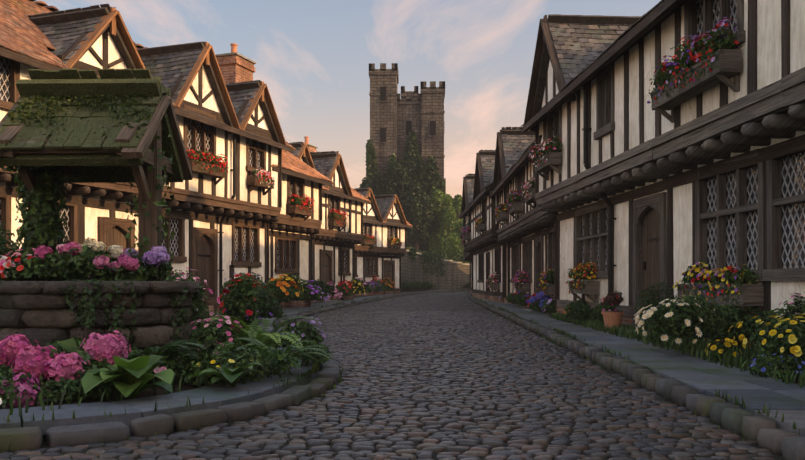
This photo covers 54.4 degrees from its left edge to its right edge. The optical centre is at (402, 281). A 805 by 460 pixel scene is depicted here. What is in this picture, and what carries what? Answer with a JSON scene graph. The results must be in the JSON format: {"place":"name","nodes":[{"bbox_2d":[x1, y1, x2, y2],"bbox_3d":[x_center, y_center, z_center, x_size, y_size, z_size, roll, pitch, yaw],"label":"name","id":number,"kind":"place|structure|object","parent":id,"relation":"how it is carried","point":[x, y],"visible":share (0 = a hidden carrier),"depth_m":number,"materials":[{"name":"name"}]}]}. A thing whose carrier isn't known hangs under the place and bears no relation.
{"place":"outdoors","nodes":[
{"label":"outdoors","id":0,"kind":"place"},
{"bbox_2d":[21,291,453,442],"bbox_3d":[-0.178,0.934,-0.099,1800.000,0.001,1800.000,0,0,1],"label":"ground","id":1,"kind":"structure","parent":0,"point":[44,440],"depth_m":4.75,"materials":[{"name":"grey stone"}]},
{"bbox_2d":[0,68,204,368],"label":"well","id":2,"kind":"object","parent":1,"relation":"on","point":[59,128],"visible":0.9,"depth_m":6.75,"materials":[{"name":"stone"}]},
{"bbox_2d":[0,0,295,315],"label":"house","id":3,"kind":"structure","parent":1,"relation":"on","point":[218,225],"depth_m":18.11,"materials":[{"name":"paint"}]},
{"bbox_2d":[0,221,395,419],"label":"garden","id":4,"kind":"object","parent":1,"relation":"on","point":[229,347],"visible":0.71,"depth_m":6.13,"materials":[{"name":"green plant"}]},
{"bbox_2d":[216,43,333,307],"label":"house","id":5,"kind":"structure","parent":1,"relation":"on","point":[292,230],"depth_m":23.48,"materials":[{"name":"paint"}]},
{"bbox_2d":[288,136,370,301],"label":"house","id":6,"kind":"structure","parent":1,"relation":"on","point":[333,253],"depth_m":32.49,"materials":[{"name":"paint"}]},
{"bbox_2d":[354,187,412,295],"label":"house","id":7,"kind":"structure","parent":1,"relation":"on","point":[384,219],"depth_m":46.75,"materials":[{"name":"paint"}]},
{"bbox_2d":[0,290,804,459],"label":"pavement kerbs","id":8,"kind":"structure","parent":1,"relation":"on","point":[690,383],"depth_m":5.51,"materials":[{"name":"stone"}]},
{"bbox_2d":[3,281,804,451],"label":"garden","id":9,"kind":"object","parent":1,"relation":"on","point":[671,321],"visible":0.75,"depth_m":8.37,"materials":[{"name":"green plant"}]},
{"bbox_2d":[369,63,445,193],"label":"castle","id":10,"kind":"structure","parent":1,"relation":"on","point":[395,119],"depth_m":104.41,"materials":[{"name":"grey stone"}]},
{"bbox_2d":[359,130,469,263],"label":"trees","id":11,"kind":"object","parent":1,"relation":"on","point":[431,209],"visible":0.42,"depth_m":100.33,"materials":[{"name":"green plant"}]},
{"bbox_2d":[400,249,469,292],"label":"boundary wall","id":12,"kind":"structure","parent":1,"relation":"on","point":[456,277],"depth_m":70.47,"materials":[{"name":"stone"}]},
{"bbox_2d":[401,246,469,291],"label":"ivy","id":13,"kind":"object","parent":12,"relation":"attached to","point":[417,285],"depth_m":64.97,"materials":[{"name":"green plant"}]},
{"bbox_2d":[460,217,472,293],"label":"house","id":14,"kind":"structure","parent":1,"relation":"on","point":[467,256],"depth_m":51.58,"materials":[{"name":"paint"}]},
{"bbox_2d":[459,150,508,302],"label":"house","id":15,"kind":"structure","parent":1,"relation":"on","point":[487,250],"depth_m":31.99,"materials":[{"name":"paint"}]},
{"bbox_2d":[489,127,554,314],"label":"house","id":16,"kind":"structure","parent":1,"relation":"on","point":[526,230],"depth_m":23.57,"materials":[{"name":"paint"}]},
{"bbox_2d":[520,0,804,354],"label":"house","id":17,"kind":"structure","parent":1,"relation":"on","point":[636,192],"depth_m":10.61,"materials":[{"name":"paint"}]},
{"bbox_2d":[33,0,660,197],"label":"sky","id":18,"kind":"structure","parent":0,"point":[313,58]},
{"bbox_2d":[0,291,784,459],"bbox_3d":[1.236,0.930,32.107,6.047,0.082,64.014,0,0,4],"label":"road cobbles","id":19,"kind":"object","parent":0,"point":[424,318],"visible":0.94,"depth_m":5.54,"materials":[{"name":"grey stone"}]},
{"bbox_2d":[186,17,758,304],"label":"flower boxes","id":20,"kind":"object","parent":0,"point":[697,49],"visible":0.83,"depth_m":10.07,"materials":[{"name":"red plant"}]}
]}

